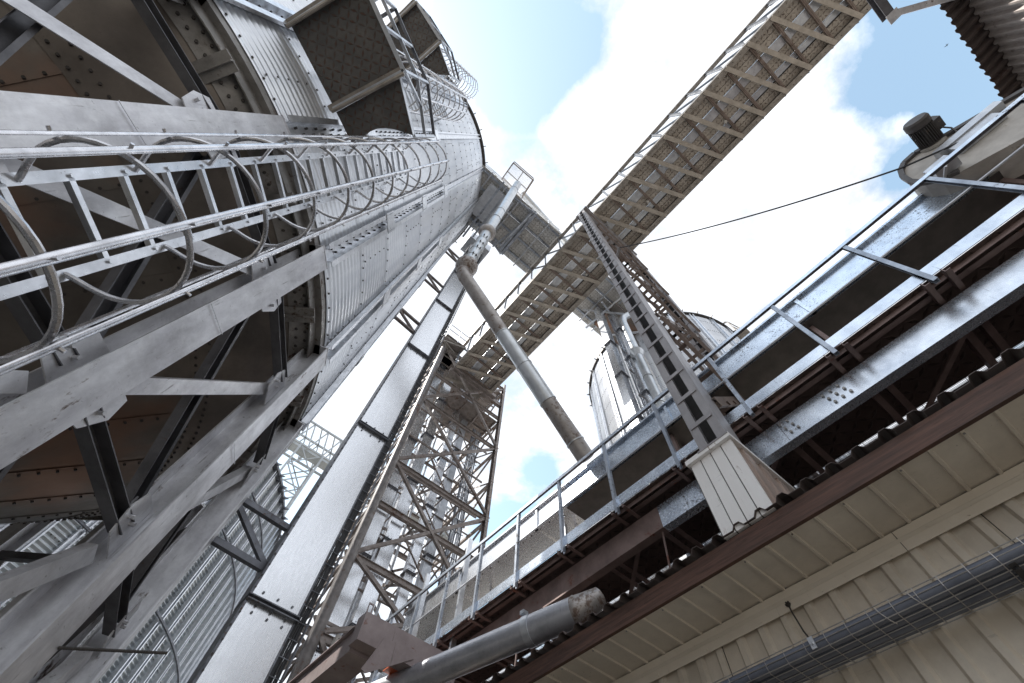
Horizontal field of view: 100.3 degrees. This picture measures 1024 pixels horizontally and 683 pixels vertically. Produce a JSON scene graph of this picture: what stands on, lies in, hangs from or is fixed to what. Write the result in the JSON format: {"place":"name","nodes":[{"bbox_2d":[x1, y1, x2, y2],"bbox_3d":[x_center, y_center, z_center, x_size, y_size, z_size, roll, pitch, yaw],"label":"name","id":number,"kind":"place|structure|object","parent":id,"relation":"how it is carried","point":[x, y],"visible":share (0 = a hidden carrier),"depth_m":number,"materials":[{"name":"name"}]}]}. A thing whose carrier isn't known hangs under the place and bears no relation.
{"place":"outdoors","nodes":[
{"label":"outdoors","id":0,"kind":"place"},
{"bbox_2d":[455,181,593,462],"bbox_3d":[0.654,-2.332,13.110,3.912,13.884,1.905,38,-68,-14],"label":"grain spout","id":1,"kind":"object","parent":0,"point":[466,268],"visible":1,"depth_m":9.15,"materials":[{"name":"metal"}]},
{"bbox_2d":[277,0,1023,682],"label":"sky","id":2,"kind":"structure","parent":0,"point":[569,90],"materials":[{"name":"white"}]},
{"label":"ground","id":3,"kind":"structure","parent":0,"visible":0},
{"bbox_2d":[0,462,288,682],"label":"storage silo","id":4,"kind":"object","parent":3,"relation":"on","point":[186,622],"visible":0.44,"depth_m":12.71,"materials":[{"name":"metal"}]},
{"bbox_2d":[0,0,487,682],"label":"hopper silo","id":5,"kind":"object","parent":3,"relation":"on","point":[144,436],"visible":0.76,"depth_m":3.57,"materials":[{"name":"metal"}]},
{"bbox_2d":[57,646,167,654],"bbox_3d":[-2.294,1.789,2.472,0.495,0.184,0.019,39,-69,-14],"label":"rebar","id":6,"kind":"object","parent":5,"relation":"attached to","point":[110,650],"visible":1,"depth_m":2.46,"materials":[{"name":"grey metal"}]},
{"bbox_2d":[0,125,449,375],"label":"caged ladder","id":7,"kind":"object","parent":5,"relation":"attached to","point":[40,260],"visible":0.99,"depth_m":2.16,"materials":[{"name":"metal"}]},
{"bbox_2d":[283,0,435,141],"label":"service platform","id":8,"kind":"structure","parent":5,"relation":"attached to","point":[350,50],"depth_m":4.96,"materials":[{"name":"metal"}]},
{"bbox_2d":[357,49,469,122],"bbox_3d":[-1.685,-4.719,8.217,0.965,7.120,0.800,-18,-67,12],"label":"caged ladder","id":9,"kind":"object","parent":5,"relation":"attached to","point":[440,104],"visible":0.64,"depth_m":8.52,"materials":[{"name":"metal"}]},
{"bbox_2d":[386,0,459,91],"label":"service platform","id":10,"kind":"structure","parent":5,"relation":"attached to","point":[425,35],"depth_m":8.69,"materials":[{"name":"metal"}]},
{"bbox_2d":[416,48,478,98],"bbox_3d":[-1.870,-7.613,12.253,0.791,7.620,0.991,38,-68,-14],"label":"caged ladder","id":11,"kind":"object","parent":5,"relation":"attached to","point":[464,71],"visible":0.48,"depth_m":13.27,"materials":[{"name":"metal"}]},
{"bbox_2d":[462,164,560,272],"bbox_3d":[-0.992,-5.602,18.984,6.000,2.739,3.001,38,-68,-14],"label":"cross catwalk","id":12,"kind":"object","parent":5,"relation":"attached to","point":[518,244],"visible":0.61,"depth_m":19.29,"materials":[{"name":"metal"}]},
{"bbox_2d":[501,161,533,197],"bbox_3d":[0.275,-7.458,19.723,1.312,1.045,1.019,38,-68,-14],"label":"railing","id":13,"kind":"object","parent":12,"relation":"attached to","point":[522,172],"visible":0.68,"depth_m":19.24,"materials":[{"name":"metal"}]},
{"bbox_2d":[521,191,566,244],"bbox_3d":[1.876,-5.797,21.222,4.044,2.056,0.370,42,-69,-15],"label":"railing","id":14,"kind":"object","parent":12,"relation":"attached to","point":[534,204],"visible":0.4,"depth_m":21.21,"materials":[{"name":"metal"}]},
{"bbox_2d":[280,443,323,514],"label":"lattice tower","id":15,"kind":"structure","parent":3,"relation":"on","point":[298,489],"depth_m":29.52,"materials":[{"name":"grey metal"}]},
{"bbox_2d":[283,421,458,547],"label":"truss bridge","id":16,"kind":"structure","parent":15,"relation":"on","point":[309,453],"depth_m":31.97,"materials":[{"name":"grey metal"}]},
{"bbox_2d":[187,232,490,682],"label":"elevator leg","id":17,"kind":"object","parent":3,"relation":"on","point":[247,643],"visible":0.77,"depth_m":5.22,"materials":[{"name":"metal"}]},
{"bbox_2d":[263,254,483,682],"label":"cable ladder","id":18,"kind":"object","parent":17,"relation":"attached to","point":[280,661],"visible":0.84,"depth_m":5.54,"materials":[{"name":"grey metal"}]},
{"bbox_2d":[289,602,454,682],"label":"support frame","id":19,"kind":"object","parent":3,"relation":"on","point":[369,642],"visible":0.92,"depth_m":4.85,"materials":[{"name":"brown paint"}]},
{"bbox_2d":[372,587,605,682],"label":"dust pipe","id":20,"kind":"object","parent":19,"relation":"attached to","point":[526,630],"visible":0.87,"depth_m":4.45,"materials":[{"name":"metal"}]},
{"bbox_2d":[310,363,445,663],"bbox_3d":[-4.128,5.643,12.473,0.470,20.396,0.355,38,-68,-14],"label":"elevator leg","id":21,"kind":"object","parent":3,"relation":"on","point":[345,600],"visible":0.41,"depth_m":12.56,"materials":[{"name":"metal"}]},
{"bbox_2d":[274,324,505,682],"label":"lattice tower","id":22,"kind":"structure","parent":3,"relation":"on","point":[473,414],"depth_m":14.21,"materials":[{"name":"metal"}]},
{"bbox_2d":[330,634,341,645],"bbox_3d":[-3.632,6.302,8.880,0.240,0.250,0.295,38,-68,-14],"label":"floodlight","id":23,"kind":"object","parent":22,"relation":"attached to","point":[336,638],"visible":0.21,"depth_m":8.84,"materials":[{"name":"grey metal"}]},
{"bbox_2d":[432,428,480,643],"bbox_3d":[-2.112,7.922,11.881,0.550,17.601,0.118,38,-68,-14],"label":"cable bundle","id":24,"kind":"object","parent":22,"relation":"attached to","point":[451,536],"visible":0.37,"depth_m":15.54,"materials":[{"name":"metal"}]},
{"bbox_2d":[445,0,871,407],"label":"conveyor bridge","id":25,"kind":"structure","parent":22,"relation":"on","point":[779,55],"depth_m":16.10,"materials":[{"name":"metal"}]},
{"bbox_2d":[348,372,452,625],"bbox_3d":[-3.691,6.091,12.549,0.470,20.196,0.355,38,-68,-14],"label":"elevator leg","id":26,"kind":"object","parent":3,"relation":"on","point":[382,558],"visible":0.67,"depth_m":13.22,"materials":[{"name":"metal"}]},
{"bbox_2d":[368,388,465,681],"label":"elevator leg","id":27,"kind":"object","parent":3,"relation":"on","point":[402,594],"visible":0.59,"depth_m":13.51,"materials":[{"name":"metal"}]},
{"bbox_2d":[408,397,473,609],"bbox_3d":[-2.686,7.111,12.972,0.350,20.196,0.355,38,-68,-14],"label":"elevator leg","id":28,"kind":"object","parent":3,"relation":"on","point":[425,568],"visible":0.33,"depth_m":14.94,"materials":[{"name":"metal"}]},
{"bbox_2d":[594,307,688,559],"bbox_3d":[3.576,2.981,11.069,0.410,20.996,0.355,38,-68,-14],"label":"elevator leg","id":29,"kind":"object","parent":3,"relation":"on","point":[630,402],"visible":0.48,"depth_m":14.92,"materials":[{"name":"metal"}]},
{"bbox_2d":[608,314,711,545],"bbox_3d":[4.222,3.108,11.090,0.460,20.996,0.355,38,-68,-14],"label":"elevator leg","id":30,"kind":"object","parent":3,"relation":"on","point":[644,390],"visible":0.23,"depth_m":15.45,"materials":[{"name":"metal"}]},
{"bbox_2d":[608,316,670,468],"bbox_3d":[3.926,3.177,10.586,0.280,20.000,0.074,38,-68,-14],"label":"cable bundle","id":31,"kind":"object","parent":30,"relation":"attached to","point":[628,364],"visible":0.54,"depth_m":15.25,"materials":[{"name":"grey metal"}]},
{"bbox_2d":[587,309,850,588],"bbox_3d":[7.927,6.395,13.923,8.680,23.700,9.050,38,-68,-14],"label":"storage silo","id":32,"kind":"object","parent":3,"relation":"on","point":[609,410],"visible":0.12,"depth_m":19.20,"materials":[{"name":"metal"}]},
{"bbox_2d":[573,275,627,340],"bbox_3d":[5.271,-1.274,21.479,5.250,1.260,2.550,38,-68,-14],"label":"cross catwalk","id":33,"kind":"object","parent":32,"relation":"attached to","point":[605,292],"visible":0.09,"depth_m":20.68,"materials":[{"name":"metal"}]},
{"bbox_2d":[583,297,720,534],"bbox_3d":[5.066,2.002,14.781,4.044,16.500,2.162,38,-68,-14],"label":"grain spout","id":34,"kind":"object","parent":32,"relation":"attached to","point":[628,326],"visible":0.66,"depth_m":16.97,"materials":[{"name":"metal"}]},
{"bbox_2d":[482,346,1023,682],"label":"storage barn","id":35,"kind":"structure","parent":3,"relation":"on","point":[916,497],"depth_m":2.96,"materials":[{"name":"metal"}]},
{"bbox_2d":[576,206,818,487],"bbox_3d":[3.426,-1.156,10.541,2.930,14.620,0.646,38,-68,-14],"label":"mast trestle","id":36,"kind":"object","parent":35,"relation":"on","point":[703,413],"visible":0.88,"depth_m":6.87,"materials":[{"name":"metal"}]},
{"bbox_2d":[350,93,1023,682],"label":"conveyor gallery","id":37,"kind":"object","parent":36,"relation":"attached to","point":[936,333],"visible":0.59,"depth_m":4.46,"materials":[{"name":"metal"}]},
{"bbox_2d":[402,171,1023,648],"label":"drag conveyor","id":38,"kind":"object","parent":37,"relation":"on","point":[950,225],"visible":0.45,"depth_m":6.13,"materials":[{"name":"metal"}]},
{"bbox_2d":[897,87,1023,196],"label":"drive hood","id":39,"kind":"object","parent":38,"relation":"attached to","point":[988,151],"visible":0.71,"depth_m":4.95,"materials":[{"name":"paint"}]},
{"bbox_2d":[903,112,956,152],"bbox_3d":[5.386,-2.630,5.447,0.379,0.504,0.601,-38,-72,19],"label":"electric motor","id":40,"kind":"object","parent":39,"relation":"attached to","point":[924,131],"visible":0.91,"depth_m":5.44,"materials":[{"name":"paint"}]},
{"bbox_2d":[619,122,1001,247],"bbox_3d":[4.840,-2.768,7.035,6.084,5.017,0.035,-34,-71,17],"label":"power cable","id":41,"kind":"object","parent":36,"relation":"hanging from","point":[936,152],"visible":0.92,"depth_m":6.26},
{"bbox_2d":[685,431,794,540],"bbox_3d":[2.255,1.534,3.806,1.145,0.873,0.505,38,-68,-14],"label":"mast casing","id":42,"kind":"object","parent":35,"relation":"on","point":[736,480],"visible":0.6,"depth_m":3.68,"materials":[{"name":"white metal"}]},
{"bbox_2d":[785,601,808,636],"bbox_3d":[2.059,2.025,3.003,0.054,0.474,0.141,-16,-67,11],"label":"loose wire","id":43,"kind":"object","parent":35,"relation":"hanging from","point":[787,603],"visible":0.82,"depth_m":3.13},
{"bbox_2d":[713,534,1023,682],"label":"cable basket","id":44,"kind":"object","parent":35,"relation":"attached to","point":[1015,567],"visible":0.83,"depth_m":2.53,"materials":[{"name":"metal"}]},
{"bbox_2d":[720,539,1023,682],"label":"conduit","id":45,"kind":"object","parent":44,"relation":"in","point":[984,567],"visible":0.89,"depth_m":2.53,"materials":[{"name":"grey metal"}]},
{"bbox_2d":[757,561,1023,682],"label":"conduit","id":46,"kind":"object","parent":44,"relation":"in","point":[899,624],"visible":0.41,"depth_m":2.55,"materials":[{"name":"grey metal"}]},
{"bbox_2d":[776,574,1023,682],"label":"conduit","id":47,"kind":"object","parent":44,"relation":"in","point":[969,601],"visible":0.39,"depth_m":2.52,"materials":[{"name":"grey metal"}]},
{"bbox_2d":[792,583,1023,682],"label":"conduit","id":48,"kind":"object","parent":44,"relation":"in","point":[1004,593],"visible":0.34,"depth_m":2.54,"materials":[{"name":"grey metal"}]},
{"bbox_2d":[940,0,1023,98],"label":"clad headhouse","id":49,"kind":"structure","parent":3,"relation":"on","point":[991,32],"depth_m":7.07,"materials":[{"name":"grey metal"}]},
{"bbox_2d":[866,0,952,24],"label":"steel arm","id":50,"kind":"object","parent":49,"relation":"attached to","point":[883,10],"visible":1,"depth_m":6.95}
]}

